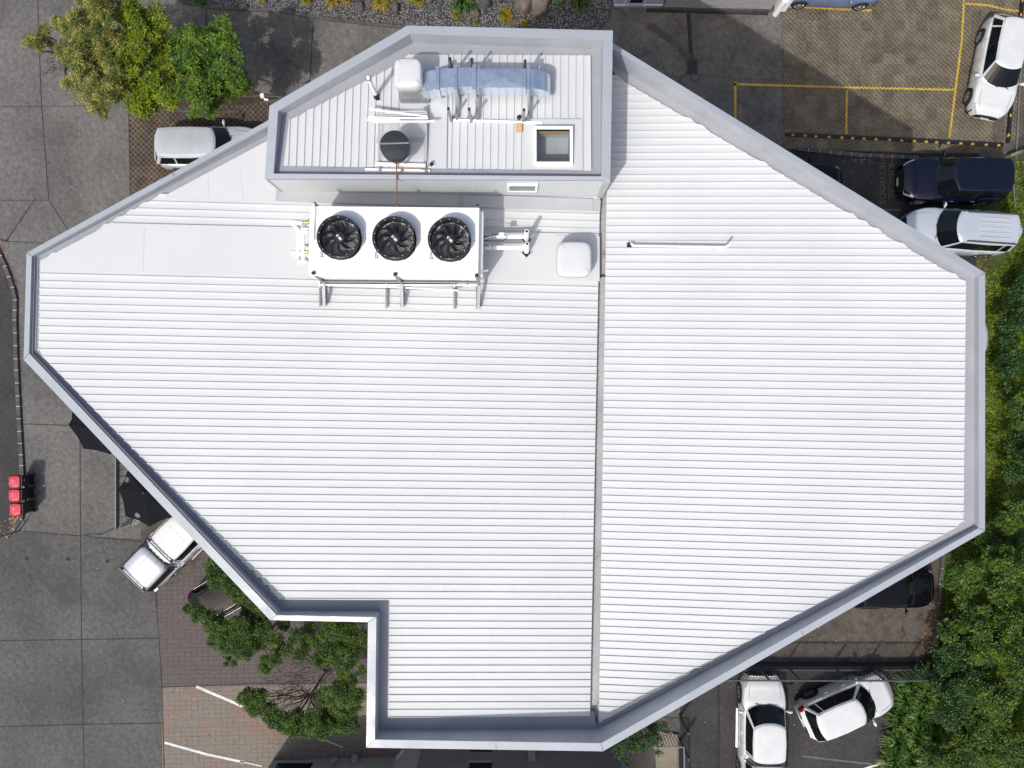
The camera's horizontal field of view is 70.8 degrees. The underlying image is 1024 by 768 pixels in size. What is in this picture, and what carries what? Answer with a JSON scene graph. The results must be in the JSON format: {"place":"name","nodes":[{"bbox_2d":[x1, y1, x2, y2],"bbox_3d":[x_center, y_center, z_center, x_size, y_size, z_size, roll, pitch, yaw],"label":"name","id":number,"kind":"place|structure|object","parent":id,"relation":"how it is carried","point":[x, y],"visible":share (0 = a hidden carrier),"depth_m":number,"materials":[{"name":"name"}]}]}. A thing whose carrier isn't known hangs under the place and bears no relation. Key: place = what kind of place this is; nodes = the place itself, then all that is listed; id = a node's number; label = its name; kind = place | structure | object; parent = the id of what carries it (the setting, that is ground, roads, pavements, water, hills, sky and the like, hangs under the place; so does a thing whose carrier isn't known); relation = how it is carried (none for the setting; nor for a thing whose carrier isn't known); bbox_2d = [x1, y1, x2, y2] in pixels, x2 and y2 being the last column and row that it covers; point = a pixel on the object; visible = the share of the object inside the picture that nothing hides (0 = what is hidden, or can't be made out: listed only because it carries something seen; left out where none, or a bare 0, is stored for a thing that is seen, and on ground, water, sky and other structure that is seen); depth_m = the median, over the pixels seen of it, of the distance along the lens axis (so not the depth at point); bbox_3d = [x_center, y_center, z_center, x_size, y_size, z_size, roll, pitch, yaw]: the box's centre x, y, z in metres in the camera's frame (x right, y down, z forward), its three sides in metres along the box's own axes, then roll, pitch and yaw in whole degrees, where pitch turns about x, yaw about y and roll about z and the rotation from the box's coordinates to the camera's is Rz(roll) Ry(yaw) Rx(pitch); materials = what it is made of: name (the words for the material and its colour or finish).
{"place":"outdoors","nodes":[
{"label":"outdoors","id":0,"kind":"place"},
{"bbox_2d":[0,262,20,535],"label":"road","id":1,"kind":"structure","parent":0,"point":[9,461],"depth_m":31.49,"materials":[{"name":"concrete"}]},
{"bbox_2d":[0,0,140,538],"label":"driveway","id":2,"kind":"structure","parent":0,"point":[86,154],"depth_m":31.50,"materials":[{"name":"concrete"}]},
{"bbox_2d":[0,250,25,542],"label":"kerb","id":3,"kind":"structure","parent":2,"relation":"on","point":[16,377],"depth_m":31.39,"materials":[{"name":"concrete"}]},
{"bbox_2d":[9,474,34,487],"bbox_3d":[-21.070,4.148,31.005,0.551,0.990,0.507,0,90,0],"label":"wheelie bin","id":4,"kind":"object","parent":2,"relation":"on","point":[18,481],"visible":1,"depth_m":30.62,"materials":[{"name":"red plastic"}]},
{"bbox_2d":[9,487,35,500],"bbox_3d":[-21.070,4.725,31.005,0.551,0.990,0.507,0,90,0],"label":"wheelie bin","id":5,"kind":"object","parent":2,"relation":"on","point":[20,494],"visible":1,"depth_m":30.68,"materials":[{"name":"red plastic"}]},
{"bbox_2d":[10,500,35,514],"bbox_3d":[-21.028,5.327,31.005,0.551,0.990,0.507,0,90,0],"label":"wheelie bin","id":6,"kind":"object","parent":2,"relation":"on","point":[21,508],"visible":1,"depth_m":30.63,"materials":[{"name":"red plastic"}]},
{"bbox_2d":[21,0,126,120],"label":"street tree","id":7,"kind":"object","parent":2,"relation":"on","point":[84,44],"visible":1,"depth_m":26.83,"materials":[{"name":"green plant"}]},
{"bbox_2d":[69,412,110,453],"bbox_3d":[-16.795,1.809,30.172,1.924,2.655,2.309,-33,90,0],"label":"patio umbrella","id":8,"kind":"object","parent":2,"relation":"on","point":[87,437],"visible":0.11,"depth_m":29.17,"materials":[{"name":"black fabric"}]},
{"bbox_2d":[0,0,366,762],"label":"slab joints","id":9,"kind":"object","parent":2,"relation":"on","point":[46,424],"visible":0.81,"depth_m":31.48,"materials":[{"name":"grey concrete"}]},
{"bbox_2d":[0,3,992,767],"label":"fallen leaves","id":10,"kind":"object","parent":2,"relation":"on","point":[12,523],"visible":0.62,"depth_m":31.46,"materials":[{"name":"brown plant"}]},
{"bbox_2d":[0,531,161,767],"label":"driveway","id":11,"kind":"structure","parent":0,"point":[50,605],"depth_m":31.50,"materials":[{"name":"concrete"}]},
{"bbox_2d":[115,458,165,528],"bbox_3d":[-16.158,4.781,31.400,2.216,0.200,3.108,0,90,0],"label":"deck screen","id":12,"kind":"object","parent":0,"point":[121,469],"visible":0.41,"depth_m":31.47,"materials":[{"name":"concrete"}]},
{"bbox_2d":[129,103,272,195],"bbox_3d":[-12.582,-9.144,31.494,8.365,0.001,6.388,0,90,0],"label":"paver bay","id":13,"kind":"object","parent":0,"point":[146,169],"depth_m":31.49,"materials":[{"name":"brown brick"}]},
{"bbox_2d":[154,119,251,170],"bbox_3d":[-12.891,-10.094,30.723,4.677,1.555,2.180,0,90,0],"label":"parked wagon","id":14,"kind":"object","parent":13,"relation":"on","point":[176,148],"visible":0.57,"depth_m":29.97,"materials":[{"name":"silver metal"}]},
{"bbox_2d":[129,89,278,106],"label":"planting bed soil","id":15,"kind":"structure","parent":0,"point":[255,98],"depth_m":31.49,"materials":[{"name":"brown soil"}]},
{"bbox_2d":[157,550,367,686],"bbox_3d":[-9.380,9.957,31.496,12.460,0.001,6.615,0,90,0],"label":"dark stamped court","id":16,"kind":"object","parent":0,"point":[192,659],"visible":0.2,"depth_m":31.50,"materials":[{"name":"red concrete"}]},
{"bbox_2d":[140,521,199,586],"bbox_3d":[-14.963,7.350,31.491,2.625,0.001,3.150,0,90,0],"label":"ute pad","id":17,"kind":"object","parent":16,"relation":"on","point":[147,531],"visible":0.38,"depth_m":31.49,"materials":[{"name":"grey concrete"}]},
{"bbox_2d":[119,517,202,591],"bbox_3d":[-14.128,6.481,30.557,2.280,1.886,5.132,44,90,0],"label":"parked ute","id":18,"kind":"object","parent":17,"relation":"on","point":[168,549],"visible":0.63,"depth_m":29.73,"materials":[{"name":"white paint"}]},
{"bbox_2d":[187,577,246,623],"bbox_3d":[-11.638,8.566,30.723,4.429,1.555,2.220,-31,90,0],"label":"parked car","id":19,"kind":"object","parent":16,"relation":"on","point":[201,594],"visible":0.2,"depth_m":29.96,"materials":[{"name":"black paint"}]},
{"bbox_2d":[182,558,291,674],"bbox_3d":[-10.808,9.185,29.463,3.134,4.079,5.011,-43,90,0],"label":"court tree","id":20,"kind":"object","parent":16,"relation":"on","point":[241,637],"visible":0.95,"depth_m":27.92,"materials":[{"name":"green plant"}]},
{"bbox_2d":[235,672,365,742],"bbox_3d":[-8.159,12.586,29.489,5.075,4.028,3.025,0,90,0],"label":"court tree","id":21,"kind":"object","parent":16,"relation":"on","point":[333,716],"visible":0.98,"depth_m":27.99,"materials":[{"name":"green plant"}]},
{"bbox_2d":[261,621,367,708],"bbox_3d":[-7.733,11.044,29.315,4.755,4.376,4.345,0,90,0],"label":"court tree","id":22,"kind":"object","parent":16,"relation":"on","point":[338,648],"visible":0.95,"depth_m":27.64,"materials":[{"name":"green plant"}]},
{"bbox_2d":[162,683,401,767],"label":"paved parking area","id":23,"kind":"object","parent":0,"point":[186,710],"visible":0.5,"depth_m":31.49,"materials":[{"name":"concrete"}]},
{"bbox_2d":[164,686,878,767],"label":"white parking lines","id":24,"kind":"object","parent":23,"relation":"on","point":[204,753],"visible":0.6,"depth_m":31.48,"materials":[{"name":"paint"}]},
{"bbox_2d":[133,0,639,102],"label":"lane","id":25,"kind":"structure","parent":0,"point":[280,71],"depth_m":31.50,"materials":[{"name":"concrete"}]},
{"bbox_2d":[107,0,183,119],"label":"street tree","id":26,"kind":"object","parent":25,"relation":"on","point":[141,25],"visible":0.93,"depth_m":27.30,"materials":[{"name":"green plant"}]},
{"bbox_2d":[168,12,254,119],"bbox_3d":[-11.752,-12.148,29.189,3.432,4.630,3.809,-21,90,0],"label":"street tree","id":27,"kind":"object","parent":25,"relation":"on","point":[210,75],"visible":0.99,"depth_m":27.36,"materials":[{"name":"green plant"}]},
{"bbox_2d":[178,0,405,28],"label":"kerb","id":28,"kind":"structure","parent":25,"relation":"on","point":[296,14],"depth_m":31.40,"materials":[{"name":"grey concrete"}]},
{"bbox_2d":[184,0,610,29],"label":"gravel bed","id":29,"kind":"object","parent":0,"point":[556,16],"visible":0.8,"depth_m":31.45,"materials":[{"name":"grey gravel"}]},
{"bbox_2d":[531,0,550,18],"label":"boulder","id":30,"kind":"object","parent":29,"relation":"on","point":[539,8],"visible":0.97,"depth_m":31.06,"materials":[{"name":"beige stone"}]},
{"bbox_2d":[155,5,966,764],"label":"ground","id":31,"kind":"structure","parent":0,"point":[673,719],"depth_m":31.53,"materials":[{"name":"concrete"}]},
{"bbox_2d":[119,471,171,526],"bbox_3d":[-14.755,4.525,30.163,2.475,2.675,2.558,0,90,0],"label":"patio umbrella","id":32,"kind":"object","parent":31,"relation":"on","point":[142,504],"visible":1,"depth_m":29.14,"materials":[{"name":"black fabric"}]},
{"bbox_2d":[268,743,628,767],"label":"annex building","id":33,"kind":"structure","parent":31,"relation":"on","point":[439,758],"depth_m":30.00,"materials":[{"name":"grey paint"}]},
{"bbox_2d":[23,26,984,750],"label":"commercial building","id":34,"kind":"structure","parent":31,"relation":"on","point":[619,492],"depth_m":18.54,"materials":[{"name":"grey metal"}]},
{"bbox_2d":[290,220,308,264],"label":"header pipes","id":35,"kind":"object","parent":34,"relation":"on","point":[300,250],"visible":0.99,"depth_m":17.71,"materials":[{"name":"white plastic"}]},
{"bbox_2d":[308,202,483,308],"bbox_3d":[-2.820,-3.153,17.851,4.242,1.657,2.444,0,90,0],"label":"condenser unit","id":36,"kind":"object","parent":34,"relation":"on","point":[398,246],"visible":1,"depth_m":17.34,"materials":[{"name":"white metal"}]},
{"bbox_2d":[365,106,429,172],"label":"platform","id":37,"kind":"structure","parent":34,"relation":"on","point":[419,139],"depth_m":17.37,"materials":[{"name":"white metal"}]},
{"bbox_2d":[379,130,410,163],"bbox_3d":[-2.727,-5.544,17.006,0.691,0.727,0.690,0,90,0],"label":"round exhaust unit","id":38,"kind":"object","parent":37,"relation":"on","point":[395,147],"visible":1,"depth_m":16.69,"materials":[{"name":"metal"}]},
{"bbox_2d":[394,58,428,102],"bbox_3d":[-2.271,-7.213,17.235,0.976,0.930,0.825,0,90,0],"label":"vent hood","id":39,"kind":"object","parent":34,"relation":"on","point":[408,75],"visible":0.98,"depth_m":16.80,"materials":[{"name":"white metal"}]},
{"bbox_2d":[422,64,550,98],"bbox_3d":[-0.605,-7.187,17.188,3.072,0.665,0.585,0,90,0],"label":"duct","id":40,"kind":"object","parent":34,"relation":"on","point":[474,81],"visible":1,"depth_m":16.91,"materials":[{"name":"metal"}]},
{"bbox_2d":[452,115,541,123],"bbox_3d":[-0.381,-6.433,17.515,2.245,0.060,0.147,2,90,0],"label":"pipe rail","id":41,"kind":"object","parent":34,"relation":"on","point":[494,121],"visible":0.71,"depth_m":17.48,"materials":[{"name":"white metal"}]},
{"bbox_2d":[485,242,531,257],"bbox_3d":[-0.085,-3.414,18.374,1.215,0.719,0.312,0,90,0],"label":"pipe","id":42,"kind":"object","parent":34,"relation":"on","point":[526,252],"visible":1,"depth_m":18.27,"materials":[{"name":"white plastic"}]},
{"bbox_2d":[485,229,531,243],"bbox_3d":[-0.084,-3.750,18.311,1.215,0.834,0.298,0,90,0],"label":"pipe","id":43,"kind":"object","parent":34,"relation":"on","point":[524,237],"visible":0.9,"depth_m":18.27,"materials":[{"name":"white plastic"}]},
{"bbox_2d":[534,126,572,164],"bbox_3d":[1.002,-5.752,17.660,0.925,0.620,0.930,0,90,0],"label":"skylight","id":44,"kind":"object","parent":34,"relation":"on","point":[554,143],"visible":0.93,"depth_m":17.95,"materials":[{"name":"white metal"}]},
{"bbox_2d":[556,242,590,277],"bbox_3d":[1.577,-3.170,18.455,0.890,0.530,0.900,0,90,0],"label":"vent hood","id":45,"kind":"object","parent":34,"relation":"on","point":[573,259],"visible":1,"depth_m":18.21,"materials":[{"name":"white metal"}]},
{"bbox_2d":[627,242,730,248],"bbox_3d":[4.271,-3.558,18.488,2.556,0.575,0.143,3,90,0],"label":"overflow pipe","id":46,"kind":"object","parent":34,"relation":"on","point":[630,244],"visible":1,"depth_m":18.55,"materials":[{"name":"white plastic"}]},
{"bbox_2d":[611,720,669,765],"bbox_3d":[5.282,14.340,29.843,1.793,3.321,2.602,43,90,0],"label":"tree","id":47,"kind":"object","parent":31,"relation":"on","point":[647,739],"visible":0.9,"depth_m":28.56,"materials":[{"name":"green plant"}]},
{"bbox_2d":[624,727,677,767],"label":"entrance ramp","id":48,"kind":"structure","parent":31,"relation":"on","point":[649,758],"depth_m":31.40,"materials":[{"name":"beige concrete"}]},
{"bbox_2d":[650,715,689,767],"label":"railing","id":49,"kind":"object","parent":48,"relation":"on","point":[684,753],"visible":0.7,"depth_m":30.59,"materials":[{"name":"grey metal"}]},
{"bbox_2d":[614,0,792,16],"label":"neighbouring building","id":50,"kind":"structure","parent":31,"relation":"on","point":[754,6],"depth_m":31.11,"materials":[{"name":"white concrete"}]},
{"bbox_2d":[640,8,781,146],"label":"side yard","id":51,"kind":"structure","parent":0,"point":[757,46],"depth_m":31.50,"materials":[{"name":"concrete"}]},
{"bbox_2d":[646,21,690,58],"bbox_3d":[6.888,-15.029,31.488,2.384,0.001,0.384,40,90,0],"label":"pale concrete patch","id":52,"kind":"object","parent":51,"relation":"on","point":[674,43],"visible":1,"depth_m":31.49,"materials":[{"name":"grey concrete"}]},
{"bbox_2d":[646,8,767,57],"bbox_3d":[8.540,-15.315,31.489,5.324,0.001,2.220,0,90,0],"label":"drain channel","id":53,"kind":"object","parent":51,"relation":"on","point":[689,12],"visible":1,"depth_m":31.49,"materials":[{"name":"metal"}]},
{"bbox_2d":[680,662,932,767],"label":"parking","id":54,"kind":"structure","parent":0,"point":[699,715],"depth_m":31.49,"materials":[{"name":"grey asphalt"}]},
{"bbox_2d":[716,684,719,767],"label":"joint","id":55,"kind":"object","parent":54,"relation":"on","point":[718,751],"visible":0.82,"depth_m":31.49,"materials":[{"name":"concrete"}]},
{"bbox_2d":[735,671,792,767],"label":"parked ute","id":56,"kind":"object","parent":54,"relation":"on","point":[761,740],"visible":0.98,"depth_m":30.21,"materials":[{"name":"white paint"}]},
{"bbox_2d":[727,663,956,681],"bbox_3d":[13.905,12.303,30.660,10.310,1.680,0.175,0,90,0],"label":"railing","id":57,"kind":"object","parent":54,"relation":"on","point":[825,667],"visible":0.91,"depth_m":30.98,"materials":[{"name":"grey metal"}]},
{"bbox_2d":[794,670,893,741],"bbox_3d":[14.309,13.707,30.683,4.063,1.635,2.220,-23,90,0],"label":"parked suv","id":58,"kind":"object","parent":54,"relation":"on","point":[831,711],"visible":0.91,"depth_m":30.29,"materials":[{"name":"white paint"}]},
{"bbox_2d":[874,746,908,767],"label":"flax plant","id":59,"kind":"object","parent":54,"relation":"on","point":[891,759],"visible":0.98,"depth_m":31.00,"materials":[{"name":"green plant"}]},
{"bbox_2d":[877,729,914,756],"bbox_3d":[16.619,15.472,31.200,1.653,0.600,1.419,0,90,0],"label":"flax plant","id":60,"kind":"object","parent":54,"relation":"on","point":[897,740],"visible":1,"depth_m":30.99,"materials":[{"name":"green plant"}]},
{"bbox_2d":[882,699,914,733],"bbox_3d":[16.658,14.471,31.200,1.479,0.600,1.586,-39,90,0],"label":"flax plant","id":61,"kind":"object","parent":54,"relation":"on","point":[896,720],"visible":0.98,"depth_m":30.98,"materials":[{"name":"green plant"}]},
{"bbox_2d":[891,682,924,713],"bbox_3d":[16.946,13.489,31.201,1.658,0.599,1.480,-24,90,0],"label":"flax plant","id":62,"kind":"object","parent":54,"relation":"on","point":[905,701],"visible":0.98,"depth_m":30.98,"materials":[{"name":"green plant"}]},
{"bbox_2d":[894,663,923,693],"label":"flax plant","id":63,"kind":"object","parent":54,"relation":"on","point":[910,686],"visible":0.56,"depth_m":30.97,"materials":[{"name":"green plant"}]},
{"bbox_2d":[904,703,935,731],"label":"flax plant","id":64,"kind":"object","parent":54,"relation":"on","point":[920,717],"visible":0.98,"depth_m":30.99,"materials":[{"name":"green plant"}]},
{"bbox_2d":[911,684,941,711],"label":"flax plant","id":65,"kind":"object","parent":54,"relation":"on","point":[925,695],"visible":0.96,"depth_m":30.97,"materials":[{"name":"green plant"}]},
{"bbox_2d":[913,658,939,689],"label":"flax plant","id":66,"kind":"object","parent":54,"relation":"on","point":[927,666],"visible":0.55,"depth_m":30.99,"materials":[{"name":"green plant"}]},
{"bbox_2d":[759,557,939,661],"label":"parking","id":67,"kind":"structure","parent":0,"point":[882,638],"depth_m":31.50,"materials":[{"name":"brown concrete"}]},
{"bbox_2d":[854,567,933,614],"bbox_3d":[16.163,8.695,30.733,3.870,1.535,2.160,-1,90,0],"label":"parked hatchback","id":68,"kind":"object","parent":67,"relation":"on","point":[915,589],"visible":0.45,"depth_m":30.23,"materials":[{"name":"black paint"}]},
{"bbox_2d":[932,554,945,660],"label":"kerb","id":69,"kind":"structure","parent":67,"relation":"on","point":[939,589],"depth_m":31.38,"materials":[{"name":"concrete"}]},
{"bbox_2d":[785,149,979,266],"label":"asphalt parking","id":70,"kind":"structure","parent":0,"point":[859,179],"depth_m":31.50,"materials":[{"name":"black asphalt"}]},
{"bbox_2d":[808,156,842,184],"bbox_3d":[11.966,-8.566,30.762,4.402,1.475,2.180,0,90,0],"label":"parked car","id":71,"kind":"object","parent":70,"relation":"on","point":[833,172],"visible":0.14,"depth_m":30.58,"materials":[{"name":"black paint"}]},
{"bbox_2d":[796,147,917,159],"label":"kerb","id":72,"kind":"structure","parent":70,"relation":"on","point":[854,154],"depth_m":31.37,"materials":[{"name":"concrete"}]},
{"bbox_2d":[896,150,1014,206],"bbox_3d":[18.865,-8.686,30.613,4.472,1.775,2.290,1,90,0],"label":"parked suv","id":73,"kind":"object","parent":70,"relation":"on","point":[976,181],"visible":1,"depth_m":30.17,"materials":[{"name":"blue paint"}]},
{"bbox_2d":[901,201,1022,257],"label":"parked suv","id":74,"kind":"object","parent":70,"relation":"on","point":[973,233],"visible":0.83,"depth_m":29.92,"materials":[{"name":"silver metal"}]},
{"bbox_2d":[783,0,1023,152],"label":"paver parking","id":75,"kind":"structure","parent":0,"point":[899,43],"depth_m":31.50,"materials":[{"name":"beige stone"}]},
{"bbox_2d":[789,0,878,10],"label":"parked car","id":76,"kind":"object","parent":75,"relation":"on","point":[857,5],"visible":0.94,"depth_m":30.94,"materials":[{"name":"blue paint"}]},
{"bbox_2d":[734,0,1018,137],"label":"yellow parking lines","id":77,"kind":"object","parent":75,"relation":"on","point":[736,84],"visible":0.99,"depth_m":31.48,"materials":[{"name":"paint"}]},
{"bbox_2d":[785,132,1003,146],"bbox_3d":[16.695,-10.675,31.438,9.497,0.124,0.159,3,90,0],"label":"wheel stop","id":78,"kind":"object","parent":75,"relation":"on","point":[899,139],"visible":1,"depth_m":31.38,"materials":[{"name":"black plastic"}]},
{"bbox_2d":[963,13,1023,121],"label":"parked hatchback","id":79,"kind":"object","parent":75,"relation":"on","point":[996,69],"visible":1,"depth_m":30.46,"materials":[{"name":"white paint"}]},
{"bbox_2d":[1005,0,1023,142],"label":"wheel stop","id":80,"kind":"object","parent":75,"relation":"on","point":[1010,111],"visible":0.39,"depth_m":31.38,"materials":[{"name":"plastic"}]},
{"bbox_2d":[903,148,1023,767],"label":"verge ground","id":81,"kind":"structure","parent":0,"point":[996,261],"depth_m":31.49,"materials":[{"name":"green plant"}]},
{"bbox_2d":[895,747,925,767],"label":"flax plant","id":82,"kind":"object","parent":81,"relation":"on","point":[915,760],"visible":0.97,"depth_m":30.98,"materials":[{"name":"green plant"}]},
{"bbox_2d":[904,722,932,754],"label":"flax plant","id":83,"kind":"object","parent":81,"relation":"on","point":[915,735],"visible":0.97,"depth_m":30.98,"materials":[{"name":"green plant"}]},
{"bbox_2d":[918,744,940,767],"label":"flax plant","id":84,"kind":"object","parent":81,"relation":"on","point":[928,752],"visible":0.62,"depth_m":30.97,"materials":[{"name":"green plant"}]},
{"bbox_2d":[920,721,949,753],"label":"flax plant","id":85,"kind":"object","parent":81,"relation":"on","point":[935,737],"visible":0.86,"depth_m":30.98,"materials":[{"name":"green plant"}]},
{"bbox_2d":[930,636,977,681],"bbox_3d":[18.460,11.393,30.355,2.146,2.301,1.965,-27,90,0],"label":"shrub","id":86,"kind":"object","parent":81,"relation":"on","point":[953,656],"visible":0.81,"depth_m":29.60,"materials":[{"name":"green plant"}]},
{"bbox_2d":[934,603,980,645],"bbox_3d":[18.618,10.156,30.474,2.149,2.064,1.496,-33,90,0],"label":"shrub","id":87,"kind":"object","parent":81,"relation":"on","point":[953,624],"visible":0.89,"depth_m":29.82,"materials":[{"name":"green plant"}]},
{"bbox_2d":[928,665,991,731],"bbox_3d":[18.428,12.798,30.175,2.871,2.658,2.729,0,90,0],"label":"shrub","id":88,"kind":"object","parent":81,"relation":"on","point":[958,702],"visible":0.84,"depth_m":29.21,"materials":[{"name":"green plant"}]},
{"bbox_2d":[926,723,999,767],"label":"shrub","id":89,"kind":"object","parent":81,"relation":"on","point":[967,754],"visible":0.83,"depth_m":29.29,"materials":[{"name":"green plant"}]},
{"bbox_2d":[940,557,989,609],"bbox_3d":[18.753,8.058,30.356,2.210,2.297,2.311,35,90,0],"label":"shrub","id":90,"kind":"object","parent":81,"relation":"on","point":[969,574],"visible":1,"depth_m":29.64,"materials":[{"name":"green plant"}]},
{"bbox_2d":[961,676,1023,740],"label":"shrub","id":91,"kind":"object","parent":81,"relation":"on","point":[1000,697],"visible":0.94,"depth_m":29.12,"materials":[{"name":"green plant"}]},
{"bbox_2d":[963,603,1023,668],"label":"shrub","id":92,"kind":"object","parent":81,"relation":"on","point":[986,644],"visible":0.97,"depth_m":29.15,"materials":[{"name":"green plant"}]},
{"bbox_2d":[966,523,1021,562],"bbox_3d":[20.302,6.893,30.644,2.243,1.726,1.889,13,90,0],"label":"shrub","id":93,"kind":"object","parent":81,"relation":"on","point":[981,541],"visible":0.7,"depth_m":30.16,"materials":[{"name":"green plant"}]},
{"bbox_2d":[976,733,1023,767],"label":"shrub","id":94,"kind":"object","parent":81,"relation":"on","point":[1006,754],"visible":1,"depth_m":29.25,"materials":[{"name":"green plant"}]},
{"bbox_2d":[981,544,1023,608],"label":"shrub","id":95,"kind":"object","parent":81,"relation":"on","point":[1011,563],"visible":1,"depth_m":28.94,"materials":[{"name":"green plant"}]},
{"bbox_2d":[991,496,1023,536],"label":"shrub","id":96,"kind":"object","parent":81,"relation":"on","point":[1009,520],"visible":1,"depth_m":29.56,"materials":[{"name":"green plant"}]},
{"bbox_2d":[991,334,1023,381],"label":"shrub","id":97,"kind":"object","parent":81,"relation":"on","point":[1005,364],"visible":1,"depth_m":30.05,"materials":[{"name":"green plant"}]},
{"bbox_2d":[996,305,1023,337],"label":"shrub","id":98,"kind":"object","parent":81,"relation":"on","point":[1013,319],"visible":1,"depth_m":29.86,"materials":[{"name":"green plant"}]},
{"bbox_2d":[997,615,1023,686],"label":"shrub","id":99,"kind":"object","parent":81,"relation":"on","point":[1014,658],"visible":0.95,"depth_m":28.70,"materials":[{"name":"green plant"}]},
{"bbox_2d":[999,430,1023,485],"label":"shrub","id":100,"kind":"object","parent":81,"relation":"on","point":[1012,473],"visible":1,"depth_m":29.97,"materials":[{"name":"green plant"}]},
{"bbox_2d":[1004,376,1023,433],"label":"shrub","id":101,"kind":"object","parent":81,"relation":"on","point":[1014,410],"visible":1,"depth_m":29.82,"materials":[{"name":"green plant"}]},
{"bbox_2d":[1006,269,1023,306],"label":"shrub","id":102,"kind":"object","parent":81,"relation":"on","point":[1016,292],"visible":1,"depth_m":30.14,"materials":[{"name":"green plant"}]},
{"bbox_2d":[979,137,1023,157],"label":"concrete apron","id":103,"kind":"object","parent":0,"point":[1006,149],"visible":0.33,"depth_m":31.49,"materials":[{"name":"grey concrete"}]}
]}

